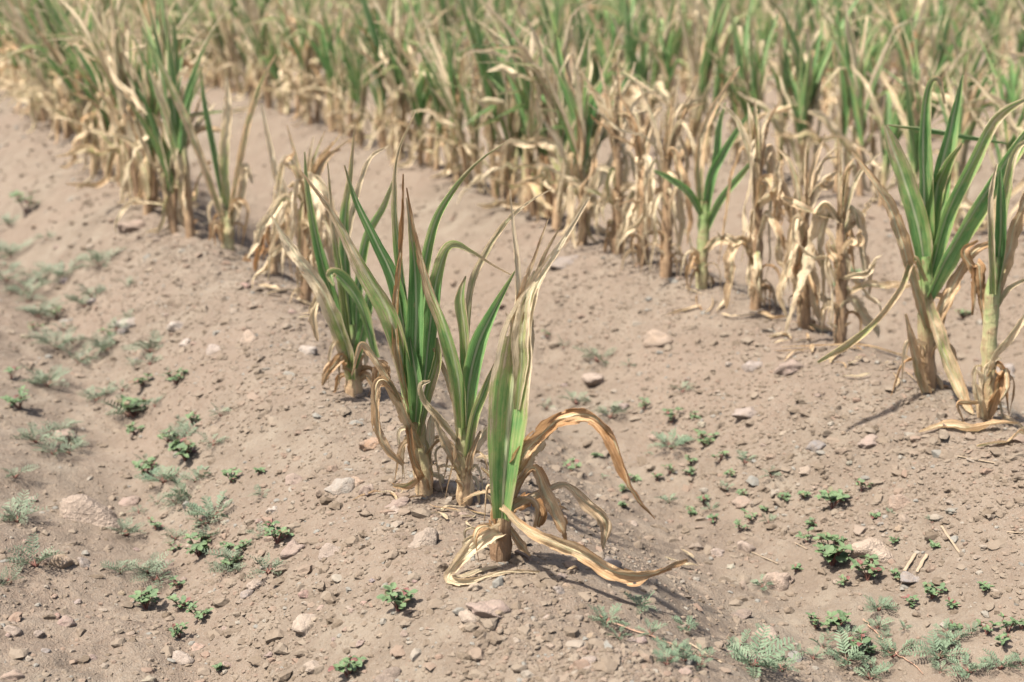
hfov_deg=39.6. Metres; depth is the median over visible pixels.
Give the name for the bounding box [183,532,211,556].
seedling weed
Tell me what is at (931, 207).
maize plant
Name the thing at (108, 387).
greyish weed
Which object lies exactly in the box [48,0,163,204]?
maize plant
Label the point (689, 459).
seedling weed
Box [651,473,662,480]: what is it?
seedling weed
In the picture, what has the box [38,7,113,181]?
maize plant
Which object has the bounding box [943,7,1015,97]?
maize plant
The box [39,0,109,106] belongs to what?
maize plant
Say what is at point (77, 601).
pebble
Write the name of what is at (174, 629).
seedling weed
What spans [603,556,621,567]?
stone
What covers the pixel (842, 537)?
seedling weed
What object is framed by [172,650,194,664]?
stone
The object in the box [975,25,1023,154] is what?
maize plant
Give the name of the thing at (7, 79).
maize plant
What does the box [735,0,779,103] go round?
maize plant
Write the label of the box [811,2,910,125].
maize plant
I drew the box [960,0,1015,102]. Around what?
maize plant
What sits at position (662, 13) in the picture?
maize plant
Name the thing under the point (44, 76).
maize plant
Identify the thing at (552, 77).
maize plant
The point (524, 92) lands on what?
maize plant
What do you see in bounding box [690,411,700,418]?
seedling weed
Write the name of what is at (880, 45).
maize plant
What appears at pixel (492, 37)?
maize plant
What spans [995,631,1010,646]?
seedling weed
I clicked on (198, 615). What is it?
seedling weed
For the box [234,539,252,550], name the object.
seedling weed
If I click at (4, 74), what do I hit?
maize plant
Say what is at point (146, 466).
seedling weed
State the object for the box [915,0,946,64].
maize plant
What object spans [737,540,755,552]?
stone
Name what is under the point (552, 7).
maize plant
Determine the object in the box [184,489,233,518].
feathery weed
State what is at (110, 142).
maize plant
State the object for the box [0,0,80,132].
maize plant
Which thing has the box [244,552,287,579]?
greyish weed
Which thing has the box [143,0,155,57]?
maize plant
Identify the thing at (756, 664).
feathery weed
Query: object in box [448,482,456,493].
stone
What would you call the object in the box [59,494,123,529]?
stone
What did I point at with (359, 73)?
maize plant
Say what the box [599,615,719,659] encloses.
weed runner
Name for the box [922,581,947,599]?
seedling weed
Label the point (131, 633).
pebble
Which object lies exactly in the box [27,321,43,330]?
seedling weed
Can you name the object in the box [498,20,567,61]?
maize plant
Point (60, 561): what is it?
stone
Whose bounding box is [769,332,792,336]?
dry leaf scrap
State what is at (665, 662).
feathery weed
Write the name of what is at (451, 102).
maize plant
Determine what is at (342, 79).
maize plant
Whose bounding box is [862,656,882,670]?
feathery weed
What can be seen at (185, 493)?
feathery weed
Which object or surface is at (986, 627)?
seedling weed
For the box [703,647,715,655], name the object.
feathery weed
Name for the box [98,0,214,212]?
maize plant
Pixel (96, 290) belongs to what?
greyish weed
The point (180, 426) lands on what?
greyish weed
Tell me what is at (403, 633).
pebble
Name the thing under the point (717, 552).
stone
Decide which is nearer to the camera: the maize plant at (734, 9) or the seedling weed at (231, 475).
the seedling weed at (231, 475)
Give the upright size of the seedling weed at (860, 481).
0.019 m
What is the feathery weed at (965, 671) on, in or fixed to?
on the ground
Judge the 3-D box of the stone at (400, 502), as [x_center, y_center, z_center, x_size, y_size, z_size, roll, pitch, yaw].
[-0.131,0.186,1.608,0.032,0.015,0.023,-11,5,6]
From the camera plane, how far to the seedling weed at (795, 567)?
1.72 m
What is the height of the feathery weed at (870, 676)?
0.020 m
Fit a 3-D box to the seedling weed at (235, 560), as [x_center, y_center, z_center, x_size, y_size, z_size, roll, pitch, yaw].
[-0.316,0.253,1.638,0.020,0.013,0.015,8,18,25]
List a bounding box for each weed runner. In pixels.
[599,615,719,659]
[863,618,922,673]
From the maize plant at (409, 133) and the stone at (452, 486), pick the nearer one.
the stone at (452, 486)
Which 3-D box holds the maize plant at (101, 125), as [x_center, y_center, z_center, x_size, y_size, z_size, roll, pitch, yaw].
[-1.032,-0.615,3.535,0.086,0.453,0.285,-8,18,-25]
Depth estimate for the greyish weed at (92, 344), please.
2.50 m
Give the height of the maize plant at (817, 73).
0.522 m
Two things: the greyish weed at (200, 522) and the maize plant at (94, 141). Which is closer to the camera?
the greyish weed at (200, 522)
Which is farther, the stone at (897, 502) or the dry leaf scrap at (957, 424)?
the dry leaf scrap at (957, 424)
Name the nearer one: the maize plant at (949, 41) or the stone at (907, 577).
the stone at (907, 577)
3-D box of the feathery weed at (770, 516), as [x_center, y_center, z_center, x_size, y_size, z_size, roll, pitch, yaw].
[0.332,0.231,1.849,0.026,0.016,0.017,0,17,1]
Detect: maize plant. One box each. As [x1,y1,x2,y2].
[0,0,21,93]
[0,0,36,115]
[0,0,53,109]
[0,0,63,115]
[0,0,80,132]
[0,0,81,120]
[0,0,85,134]
[0,0,100,172]
[0,3,17,98]
[0,5,14,93]
[0,9,25,97]
[0,52,3,86]
[0,70,5,91]
[1,0,63,127]
[1,11,123,109]
[2,0,47,113]
[5,0,67,133]
[13,0,46,122]
[15,0,108,109]
[16,0,26,101]
[19,53,28,106]
[28,0,96,143]
[30,0,127,32]
[30,1,162,204]
[35,0,80,126]
[36,0,83,144]
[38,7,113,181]
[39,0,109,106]
[43,0,130,161]
[43,1,142,162]
[46,31,144,176]
[48,0,140,174]
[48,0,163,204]
[56,8,207,197]
[66,0,225,191]
[67,0,146,155]
[67,12,134,188]
[69,4,113,181]
[71,0,136,186]
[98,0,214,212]
[101,45,242,234]
[106,0,232,232]
[113,0,158,215]
[120,0,223,207]
[125,0,182,36]
[132,0,232,238]
[141,27,276,250]
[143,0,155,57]
[146,0,184,59]
[151,0,160,39]
[153,0,185,23]
[154,1,186,68]
[158,0,193,74]
[164,0,181,52]
[169,0,208,77]
[170,2,210,79]
[176,0,243,88]
[179,1,236,82]
[183,0,249,86]
[186,0,217,84]
[188,0,215,71]
[188,3,243,87]
[195,0,210,87]
[197,0,219,86]
[199,0,243,93]
[210,0,248,96]
[210,0,267,97]
[223,0,276,99]
[224,0,245,89]
[226,0,305,110]
[231,0,292,102]
[233,27,269,95]
[239,0,325,125]
[245,10,292,106]
[247,125,348,308]
[253,22,284,113]
[253,104,297,276]
[256,6,289,109]
[260,0,304,113]
[268,0,321,126]
[270,124,391,396]
[271,0,384,131]
[272,0,360,122]
[280,0,314,115]
[289,0,359,125]
[299,0,387,138]
[300,111,511,496]
[306,0,377,130]
[323,27,391,147]
[327,30,364,134]
[331,0,368,53]
[338,8,383,142]
[339,0,410,148]
[339,26,370,146]
[354,0,367,48]
[356,0,392,32]
[357,0,450,149]
[359,0,426,164]
[361,30,457,166]
[366,0,376,29]
[367,0,407,46]
[379,0,416,161]
[381,0,494,166]
[382,0,418,69]
[386,13,425,157]
[392,0,404,28]
[398,0,467,53]
[401,9,496,185]
[402,24,484,178]
[406,188,551,510]
[407,17,458,170]
[410,0,531,197]
[412,23,451,177]
[419,0,438,66]
[422,0,437,67]
[425,0,470,50]
[429,31,552,209]
[431,0,456,61]
[440,12,483,193]
[441,2,493,90]
[441,8,504,80]
[444,189,687,586]
[447,42,490,192]
[455,20,548,206]
[456,0,492,92]
[459,0,537,94]
[460,0,595,222]
[467,0,586,218]
[475,18,659,247]
[478,14,567,217]
[485,0,544,84]
[493,48,537,211]
[497,0,513,90]
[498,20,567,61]
[499,0,570,55]
[501,0,667,231]
[509,0,540,45]
[512,35,675,235]
[513,2,529,52]
[515,0,542,50]
[517,0,598,76]
[521,0,576,67]
[530,0,541,56]
[533,2,572,101]
[537,0,575,68]
[538,0,553,16]
[541,62,659,253]
[564,0,603,116]
[568,1,612,109]
[570,0,585,67]
[570,0,622,78]
[571,0,608,72]
[574,0,670,105]
[580,0,653,61]
[584,0,623,72]
[587,73,706,277]
[590,0,609,56]
[590,89,691,269]
[601,0,675,133]
[610,0,670,130]
[620,0,650,80]
[621,0,684,84]
[623,0,684,149]
[629,0,693,143]
[630,0,652,82]
[648,0,701,86]
[651,0,713,93]
[654,66,752,292]
[663,0,761,152]
[674,0,705,96]
[678,4,726,85]
[679,0,730,157]
[689,36,776,163]
[695,0,749,100]
[696,0,733,43]
[698,0,764,97]
[699,0,715,33]
[704,28,741,166]
[717,98,796,312]
[718,0,767,164]
[724,0,774,101]
[724,21,776,92]
[729,0,752,65]
[732,0,762,41]
[733,0,784,166]
[734,0,859,184]
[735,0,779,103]
[739,1,772,70]
[740,0,763,48]
[741,0,806,107]
[745,0,803,74]
[763,0,839,179]
[771,0,956,195]
[772,0,848,113]
[774,0,885,191]
[775,0,830,63]
[776,0,809,72]
[776,134,839,329]
[780,21,826,185]
[780,135,910,343]
[790,0,801,36]
[801,0,838,112]
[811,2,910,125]
[812,0,861,119]
[812,2,902,118]
[816,0,837,111]
[817,75,1023,413]
[820,0,867,75]
[833,0,873,79]
[844,0,884,70]
[849,0,951,135]
[850,1,907,131]
[851,66,942,206]
[867,0,897,84]
[868,0,895,63]
[871,0,929,109]
[876,17,1005,205]
[880,4,928,72]
[880,66,944,187]
[881,0,944,89]
[899,0,999,96]
[904,0,915,19]
[906,12,1019,143]
[911,39,1023,225]
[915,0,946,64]
[917,62,1020,231]
[925,4,935,82]
[927,0,994,108]
[931,1,1021,139]
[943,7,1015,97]
[944,3,969,67]
[947,0,971,60]
[952,0,1002,70]
[956,140,1023,420]
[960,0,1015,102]
[960,29,1023,230]
[965,0,1023,223]
[967,0,986,40]
[968,26,1023,152]
[974,10,1016,102]
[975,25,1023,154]
[978,0,1017,70]
[983,0,1017,35]
[989,0,1023,106]
[1008,97,1023,132]
[1011,12,1023,107]
[1019,0,1023,28]
[1019,59,1023,157]
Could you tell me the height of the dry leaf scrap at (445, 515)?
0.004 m
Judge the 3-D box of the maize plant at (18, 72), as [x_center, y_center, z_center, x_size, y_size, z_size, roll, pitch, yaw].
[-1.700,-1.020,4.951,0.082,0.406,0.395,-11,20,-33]
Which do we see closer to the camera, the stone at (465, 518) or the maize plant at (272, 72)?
the stone at (465, 518)
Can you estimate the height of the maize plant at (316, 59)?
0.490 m
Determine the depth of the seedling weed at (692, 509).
1.93 m
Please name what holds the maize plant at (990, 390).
on the ground
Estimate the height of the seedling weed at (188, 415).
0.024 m
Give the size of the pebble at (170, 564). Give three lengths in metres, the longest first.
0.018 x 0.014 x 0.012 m
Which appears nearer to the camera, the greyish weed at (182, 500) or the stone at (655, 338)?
the greyish weed at (182, 500)
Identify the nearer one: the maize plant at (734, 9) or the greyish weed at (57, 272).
the greyish weed at (57, 272)
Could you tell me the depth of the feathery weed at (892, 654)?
1.53 m
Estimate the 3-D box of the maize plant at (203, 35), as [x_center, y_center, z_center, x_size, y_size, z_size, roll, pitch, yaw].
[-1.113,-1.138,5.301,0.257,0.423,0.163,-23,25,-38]
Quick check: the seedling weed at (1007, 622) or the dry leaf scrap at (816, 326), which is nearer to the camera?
the seedling weed at (1007, 622)
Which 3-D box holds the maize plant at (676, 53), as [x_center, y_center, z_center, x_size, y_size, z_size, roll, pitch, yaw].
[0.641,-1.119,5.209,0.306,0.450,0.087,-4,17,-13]
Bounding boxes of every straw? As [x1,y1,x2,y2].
[689,643,721,662]
[902,553,916,570]
[915,554,928,572]
[940,525,959,552]
[957,455,997,463]
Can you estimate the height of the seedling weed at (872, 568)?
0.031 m
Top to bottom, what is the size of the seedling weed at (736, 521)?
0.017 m
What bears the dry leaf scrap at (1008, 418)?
on the ground
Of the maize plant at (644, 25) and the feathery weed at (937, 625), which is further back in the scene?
the maize plant at (644, 25)
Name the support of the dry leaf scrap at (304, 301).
on the ground
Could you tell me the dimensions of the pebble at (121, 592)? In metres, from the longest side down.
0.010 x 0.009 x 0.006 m
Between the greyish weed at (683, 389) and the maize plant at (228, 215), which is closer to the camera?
the greyish weed at (683, 389)
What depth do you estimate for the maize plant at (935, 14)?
5.03 m
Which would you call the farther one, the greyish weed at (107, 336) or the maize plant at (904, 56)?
the maize plant at (904, 56)
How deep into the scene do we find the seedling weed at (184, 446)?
1.95 m
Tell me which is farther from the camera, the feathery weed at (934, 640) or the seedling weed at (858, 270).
the seedling weed at (858, 270)
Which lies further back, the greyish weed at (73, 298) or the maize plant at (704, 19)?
the maize plant at (704, 19)
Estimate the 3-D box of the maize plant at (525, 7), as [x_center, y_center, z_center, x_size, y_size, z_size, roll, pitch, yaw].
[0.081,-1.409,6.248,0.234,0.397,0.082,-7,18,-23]
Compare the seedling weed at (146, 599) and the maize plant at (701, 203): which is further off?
the maize plant at (701, 203)
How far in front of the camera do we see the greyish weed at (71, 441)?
2.10 m
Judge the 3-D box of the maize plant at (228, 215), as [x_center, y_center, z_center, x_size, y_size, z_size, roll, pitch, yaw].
[-0.581,-0.385,2.801,0.254,0.461,0.063,0,17,0]
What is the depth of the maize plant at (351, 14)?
6.12 m
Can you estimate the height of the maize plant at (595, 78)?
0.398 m
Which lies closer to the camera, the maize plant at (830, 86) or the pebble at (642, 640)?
the pebble at (642, 640)
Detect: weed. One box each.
[0,212,21,225]
[0,237,37,258]
[0,261,23,268]
[0,261,35,281]
[0,275,58,297]
[0,385,29,408]
[0,489,48,524]
[0,565,23,585]
[2,464,37,477]
[3,366,20,378]
[4,533,61,569]
[9,190,38,212]
[10,421,67,443]
[15,292,46,301]
[18,295,66,317]
[20,266,49,283]
[20,364,72,386]
[26,308,48,316]
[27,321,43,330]
[27,325,79,348]
[32,255,86,276]
[32,440,79,454]
[34,231,55,239]
[41,417,83,431]
[48,305,63,318]
[49,321,73,330]
[52,430,88,447]
[53,341,101,364]
[59,440,83,454]
[61,334,84,343]
[63,293,94,306]
[74,282,105,297]
[75,246,124,268]
[76,385,116,401]
[78,330,129,351]
[86,339,114,355]
[96,380,118,393]
[97,328,112,337]
[97,393,143,416]
[99,558,142,573]
[105,516,145,535]
[108,316,129,331]
[110,379,129,391]
[115,395,150,418]
[116,276,134,286]
[119,309,132,317]
[121,329,163,353]
[124,552,168,579]
[125,422,144,435]
[126,357,141,366]
[126,504,147,513]
[128,373,151,386]
[129,559,176,589]
[129,585,160,609]
[132,457,156,473]
[135,352,162,365]
[135,465,179,483]
[141,394,164,407]
[147,517,163,529]
[148,493,166,505]
[157,428,173,442]
[158,485,186,510]
[159,420,198,441]
[161,525,186,543]
[162,476,191,497]
[165,367,187,384]
[165,594,190,609]
[166,541,181,552]
[168,438,198,461]
[168,622,189,637]
[169,575,186,588]
[172,494,189,504]
[176,414,187,422]
[177,502,220,531]
[178,469,207,482]
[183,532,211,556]
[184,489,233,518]
[184,601,213,621]
[185,411,201,423]
[189,465,210,477]
[194,431,228,448]
[195,523,220,538]
[204,542,250,562]
[208,550,240,572]
[209,402,231,416]
[212,662,228,670]
[218,541,234,549]
[218,562,248,571]
[220,558,232,566]
[221,467,241,482]
[230,555,242,562]
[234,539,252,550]
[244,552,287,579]
[245,524,267,538]
[247,484,269,496]
[253,467,264,473]
[263,519,293,543]
[328,655,366,677]
[376,582,417,611]
[537,397,554,409]
[555,388,591,404]
[557,335,570,347]
[563,457,581,470]
[573,345,616,367]
[588,603,629,627]
[590,400,629,418]
[590,452,603,456]
[605,623,631,639]
[618,484,628,490]
[618,501,629,506]
[624,590,657,613]
[629,473,641,481]
[636,618,667,636]
[638,397,649,409]
[647,428,695,448]
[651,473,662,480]
[652,636,691,654]
[653,641,679,661]
[654,648,679,665]
[656,493,676,503]
[661,407,683,423]
[661,464,674,474]
[667,381,694,391]
[667,645,700,661]
[668,641,692,656]
[672,615,698,630]
[681,466,694,475]
[685,454,697,463]
[685,505,695,512]
[689,650,712,667]
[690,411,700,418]
[693,429,718,445]
[693,643,710,657]
[697,494,709,502]
[702,501,719,510]
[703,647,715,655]
[707,513,718,522]
[711,451,728,462]
[723,468,734,475]
[724,624,794,677]
[724,629,751,654]
[734,519,749,531]
[735,489,747,495]
[736,450,756,463]
[740,508,756,520]
[751,574,772,590]
[758,513,776,522]
[759,465,781,478]
[761,649,802,671]
[776,492,790,500]
[787,643,809,655]
[791,563,803,571]
[795,527,813,541]
[797,490,810,498]
[799,645,824,659]
[805,517,816,526]
[806,612,829,628]
[809,634,834,648]
[813,532,852,565]
[814,486,849,508]
[821,629,875,665]
[825,610,850,629]
[831,535,846,543]
[835,624,865,643]
[836,574,849,584]
[846,628,876,653]
[846,636,861,647]
[848,554,884,580]
[850,266,861,281]
[853,478,871,491]
[854,658,892,679]
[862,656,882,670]
[863,595,898,611]
[864,615,893,629]
[870,512,880,518]
[873,633,916,657]
[877,629,890,637]
[889,536,898,543]
[889,568,900,580]
[903,594,918,606]
[905,629,968,665]
[921,634,945,649]
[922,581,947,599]
[929,539,940,546]
[932,618,956,636]
[933,659,947,673]
[936,628,974,648]
[945,597,959,607]
[946,651,991,679]
[948,620,962,629]
[954,309,970,318]
[963,621,981,634]
[976,619,1000,634]
[976,648,1021,670]
[977,581,993,591]
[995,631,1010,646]
[998,612,1018,632]
[1011,618,1023,628]
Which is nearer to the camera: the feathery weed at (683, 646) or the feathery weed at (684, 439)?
the feathery weed at (683, 646)
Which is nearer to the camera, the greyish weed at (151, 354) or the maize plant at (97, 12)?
the greyish weed at (151, 354)
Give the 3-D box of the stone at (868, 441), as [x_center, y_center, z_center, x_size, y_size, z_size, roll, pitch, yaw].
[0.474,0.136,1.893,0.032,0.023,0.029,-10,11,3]
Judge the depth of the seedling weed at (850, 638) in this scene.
1.55 m
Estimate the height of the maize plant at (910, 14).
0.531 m
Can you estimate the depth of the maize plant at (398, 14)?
5.76 m
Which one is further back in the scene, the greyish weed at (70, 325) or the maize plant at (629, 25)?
the maize plant at (629, 25)
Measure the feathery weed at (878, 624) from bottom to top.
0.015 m
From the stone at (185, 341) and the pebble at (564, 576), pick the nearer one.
the pebble at (564, 576)
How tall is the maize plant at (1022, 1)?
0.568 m
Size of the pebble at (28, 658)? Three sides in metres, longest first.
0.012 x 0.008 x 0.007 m
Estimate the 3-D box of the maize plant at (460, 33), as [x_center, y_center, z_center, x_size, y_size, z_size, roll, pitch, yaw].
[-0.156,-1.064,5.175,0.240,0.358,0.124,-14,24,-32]
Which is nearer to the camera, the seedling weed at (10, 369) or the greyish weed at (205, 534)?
the greyish weed at (205, 534)
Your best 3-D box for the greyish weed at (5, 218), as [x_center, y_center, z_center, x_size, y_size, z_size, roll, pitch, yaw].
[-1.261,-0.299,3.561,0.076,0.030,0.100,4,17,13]
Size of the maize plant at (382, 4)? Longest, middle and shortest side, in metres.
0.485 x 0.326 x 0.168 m
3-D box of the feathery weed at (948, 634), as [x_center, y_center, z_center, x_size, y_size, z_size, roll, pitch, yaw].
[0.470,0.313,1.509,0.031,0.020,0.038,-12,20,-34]
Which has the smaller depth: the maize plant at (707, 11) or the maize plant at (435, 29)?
the maize plant at (435, 29)
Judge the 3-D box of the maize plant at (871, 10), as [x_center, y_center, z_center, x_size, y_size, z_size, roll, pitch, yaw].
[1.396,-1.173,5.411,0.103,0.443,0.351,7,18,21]
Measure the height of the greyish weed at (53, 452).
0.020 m
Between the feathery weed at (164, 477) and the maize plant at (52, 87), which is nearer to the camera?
the feathery weed at (164, 477)
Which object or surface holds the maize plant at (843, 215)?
on the ground
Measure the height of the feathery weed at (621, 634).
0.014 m
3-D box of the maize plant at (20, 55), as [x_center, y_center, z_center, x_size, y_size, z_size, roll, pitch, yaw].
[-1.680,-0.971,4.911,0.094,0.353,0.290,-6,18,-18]
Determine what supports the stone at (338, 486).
on the ground
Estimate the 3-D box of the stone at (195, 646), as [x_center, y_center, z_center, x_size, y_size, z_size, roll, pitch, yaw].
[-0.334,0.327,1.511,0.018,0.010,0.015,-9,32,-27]
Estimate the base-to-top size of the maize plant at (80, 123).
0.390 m
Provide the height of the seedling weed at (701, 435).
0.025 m
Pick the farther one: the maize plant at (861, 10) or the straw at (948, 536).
the maize plant at (861, 10)
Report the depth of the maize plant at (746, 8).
6.19 m
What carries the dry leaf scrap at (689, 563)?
on the ground
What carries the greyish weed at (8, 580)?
on the ground
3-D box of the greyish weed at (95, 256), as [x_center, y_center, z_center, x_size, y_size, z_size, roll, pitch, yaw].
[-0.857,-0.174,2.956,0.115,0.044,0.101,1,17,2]
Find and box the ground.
[0,0,1023,681]
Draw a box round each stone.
[0,669,24,680]
[3,625,21,635]
[33,630,44,637]
[49,554,73,568]
[53,429,77,441]
[57,615,75,626]
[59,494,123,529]
[77,557,90,567]
[111,318,134,327]
[117,220,145,233]
[118,496,140,505]
[167,321,183,331]
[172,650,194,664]
[179,338,189,346]
[191,642,204,650]
[206,344,219,354]
[221,660,231,669]
[239,330,255,343]
[246,579,262,591]
[266,506,276,513]
[280,539,306,559]
[285,473,302,485]
[291,614,315,635]
[298,345,317,355]
[303,660,319,673]
[318,543,338,560]
[324,477,354,494]
[351,476,364,486]
[359,437,378,451]
[359,484,373,495]
[373,666,401,681]
[384,497,410,507]
[388,505,399,514]
[408,527,438,548]
[433,480,447,491]
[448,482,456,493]
[458,512,471,520]
[458,609,477,623]
[465,600,510,618]
[550,255,578,268]
[581,373,604,385]
[581,655,596,668]
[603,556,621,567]
[643,329,673,347]
[679,667,692,675]
[710,548,724,556]
[730,609,751,618]
[731,407,755,419]
[731,495,750,508]
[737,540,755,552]
[742,360,762,371]
[755,626,777,640]
[761,572,790,590]
[774,359,803,375]
[805,440,825,451]
[848,537,893,563]
[857,434,878,448]
[888,494,910,510]
[900,571,918,583]
[996,363,1014,378]
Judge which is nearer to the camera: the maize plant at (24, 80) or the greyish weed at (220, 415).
the greyish weed at (220, 415)
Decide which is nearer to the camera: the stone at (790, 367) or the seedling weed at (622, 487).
the seedling weed at (622, 487)
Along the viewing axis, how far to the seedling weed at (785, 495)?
1.87 m
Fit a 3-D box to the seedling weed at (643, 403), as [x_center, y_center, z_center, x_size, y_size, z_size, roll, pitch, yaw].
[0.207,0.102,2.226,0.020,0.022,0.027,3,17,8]
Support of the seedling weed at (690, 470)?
on the ground
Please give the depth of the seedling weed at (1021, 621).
1.49 m
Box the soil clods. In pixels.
[0,101,1023,681]
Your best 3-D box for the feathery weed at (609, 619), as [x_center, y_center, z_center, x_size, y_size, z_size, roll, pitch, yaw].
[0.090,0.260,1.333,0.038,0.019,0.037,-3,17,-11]
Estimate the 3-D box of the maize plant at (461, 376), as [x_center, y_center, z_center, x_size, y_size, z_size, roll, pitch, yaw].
[-0.034,0.019,1.563,0.156,0.379,0.066,0,17,0]
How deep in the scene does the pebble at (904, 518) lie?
1.73 m
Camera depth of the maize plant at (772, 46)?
5.94 m
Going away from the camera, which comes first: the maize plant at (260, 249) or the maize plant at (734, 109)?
the maize plant at (260, 249)
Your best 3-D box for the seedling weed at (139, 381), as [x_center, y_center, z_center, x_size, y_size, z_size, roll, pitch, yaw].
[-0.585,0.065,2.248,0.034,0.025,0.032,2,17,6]
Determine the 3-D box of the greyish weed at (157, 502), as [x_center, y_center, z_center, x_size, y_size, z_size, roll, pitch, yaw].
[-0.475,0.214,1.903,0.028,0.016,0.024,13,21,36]
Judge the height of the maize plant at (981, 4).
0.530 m
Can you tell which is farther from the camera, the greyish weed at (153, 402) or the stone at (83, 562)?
the greyish weed at (153, 402)
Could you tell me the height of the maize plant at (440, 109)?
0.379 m
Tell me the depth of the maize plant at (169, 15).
5.89 m
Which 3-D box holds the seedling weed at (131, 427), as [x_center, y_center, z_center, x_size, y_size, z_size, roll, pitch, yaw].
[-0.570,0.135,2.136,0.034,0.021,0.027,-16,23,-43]
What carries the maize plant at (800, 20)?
on the ground
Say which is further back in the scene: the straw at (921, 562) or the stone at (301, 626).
the straw at (921, 562)
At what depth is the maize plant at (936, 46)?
4.02 m
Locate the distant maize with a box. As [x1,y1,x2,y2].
[61,0,1020,60]
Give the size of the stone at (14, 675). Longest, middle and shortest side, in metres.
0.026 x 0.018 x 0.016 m
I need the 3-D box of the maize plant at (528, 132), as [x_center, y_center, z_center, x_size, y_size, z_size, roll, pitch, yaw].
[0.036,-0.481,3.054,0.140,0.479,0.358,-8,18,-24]
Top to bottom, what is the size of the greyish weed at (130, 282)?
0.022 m
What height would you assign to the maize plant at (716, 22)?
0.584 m
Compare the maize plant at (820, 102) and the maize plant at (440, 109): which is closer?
the maize plant at (440, 109)
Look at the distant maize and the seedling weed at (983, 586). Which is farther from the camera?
the distant maize
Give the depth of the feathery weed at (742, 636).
1.43 m
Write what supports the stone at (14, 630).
on the ground
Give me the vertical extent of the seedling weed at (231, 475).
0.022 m
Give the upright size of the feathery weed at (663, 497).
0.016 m
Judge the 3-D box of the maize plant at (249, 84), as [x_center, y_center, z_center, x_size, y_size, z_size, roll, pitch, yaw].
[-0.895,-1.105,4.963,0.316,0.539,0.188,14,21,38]
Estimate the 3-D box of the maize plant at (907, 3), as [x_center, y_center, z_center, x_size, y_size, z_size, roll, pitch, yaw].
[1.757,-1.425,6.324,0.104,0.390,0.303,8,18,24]
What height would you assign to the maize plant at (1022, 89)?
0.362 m
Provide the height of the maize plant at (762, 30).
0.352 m
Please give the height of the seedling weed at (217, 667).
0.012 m
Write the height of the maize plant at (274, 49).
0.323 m
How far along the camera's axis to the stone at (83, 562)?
1.69 m
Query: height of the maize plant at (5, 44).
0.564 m
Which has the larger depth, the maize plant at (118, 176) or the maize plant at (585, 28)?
the maize plant at (585, 28)
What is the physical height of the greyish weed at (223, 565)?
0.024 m
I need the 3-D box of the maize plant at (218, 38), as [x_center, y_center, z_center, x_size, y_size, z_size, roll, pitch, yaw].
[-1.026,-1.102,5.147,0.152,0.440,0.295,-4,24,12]
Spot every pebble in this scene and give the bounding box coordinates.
[20,334,29,338]
[23,655,33,661]
[41,648,50,652]
[59,278,66,283]
[73,599,81,603]
[87,298,96,305]
[89,654,96,659]
[100,662,108,668]
[117,327,128,333]
[117,590,125,594]
[126,631,135,635]
[141,675,156,681]
[153,236,161,241]
[161,559,173,567]
[210,268,220,274]
[240,282,251,288]
[240,589,253,598]
[263,533,272,541]
[264,652,272,657]
[298,589,308,598]
[347,626,353,631]
[356,639,364,647]
[400,630,408,636]
[467,582,482,590]
[495,610,504,617]
[512,637,519,642]
[553,586,564,593]
[557,573,566,578]
[574,615,583,621]
[587,632,595,638]
[617,403,628,410]
[627,637,636,641]
[628,499,637,502]
[636,636,646,643]
[648,433,658,441]
[649,579,658,585]
[688,543,703,550]
[697,421,705,427]
[725,362,732,366]
[726,564,734,568]
[798,465,811,474]
[893,525,903,531]
[898,514,909,523]
[945,508,956,513]
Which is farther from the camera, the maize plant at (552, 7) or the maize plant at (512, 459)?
the maize plant at (552, 7)
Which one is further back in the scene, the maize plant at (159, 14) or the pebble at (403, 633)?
the maize plant at (159, 14)
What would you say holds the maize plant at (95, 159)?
on the ground
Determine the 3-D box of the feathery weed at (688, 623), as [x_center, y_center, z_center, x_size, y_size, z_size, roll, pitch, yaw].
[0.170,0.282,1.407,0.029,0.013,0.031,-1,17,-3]
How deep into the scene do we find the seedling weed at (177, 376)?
2.19 m
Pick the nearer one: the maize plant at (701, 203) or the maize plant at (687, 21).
the maize plant at (701, 203)
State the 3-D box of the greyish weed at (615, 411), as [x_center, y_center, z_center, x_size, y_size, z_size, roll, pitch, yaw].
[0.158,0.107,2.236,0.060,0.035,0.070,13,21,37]
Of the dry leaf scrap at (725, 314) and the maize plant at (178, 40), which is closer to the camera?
the dry leaf scrap at (725, 314)
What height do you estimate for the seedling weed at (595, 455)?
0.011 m
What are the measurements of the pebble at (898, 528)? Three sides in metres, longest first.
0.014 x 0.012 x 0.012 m
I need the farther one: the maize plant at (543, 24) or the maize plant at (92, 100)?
the maize plant at (543, 24)
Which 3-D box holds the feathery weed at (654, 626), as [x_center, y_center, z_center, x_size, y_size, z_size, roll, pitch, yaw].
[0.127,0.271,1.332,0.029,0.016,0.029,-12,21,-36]
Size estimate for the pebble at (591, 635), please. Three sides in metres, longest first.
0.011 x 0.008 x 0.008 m
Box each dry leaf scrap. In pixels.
[258,283,278,288]
[267,289,299,296]
[292,297,310,304]
[353,490,380,499]
[432,505,459,510]
[433,512,447,518]
[453,566,501,576]
[665,305,700,314]
[665,556,698,565]
[681,549,693,557]
[722,313,753,315]
[757,311,785,318]
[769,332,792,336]
[774,349,802,350]
[784,343,942,373]
[784,347,812,360]
[796,322,832,330]
[844,373,869,376]
[919,419,1016,431]
[977,429,1023,446]
[998,414,1023,428]
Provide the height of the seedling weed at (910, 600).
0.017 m
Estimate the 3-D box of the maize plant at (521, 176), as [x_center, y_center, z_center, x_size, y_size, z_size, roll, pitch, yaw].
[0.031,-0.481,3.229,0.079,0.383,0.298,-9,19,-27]
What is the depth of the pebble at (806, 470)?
1.89 m
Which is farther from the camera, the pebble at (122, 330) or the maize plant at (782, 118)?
the maize plant at (782, 118)

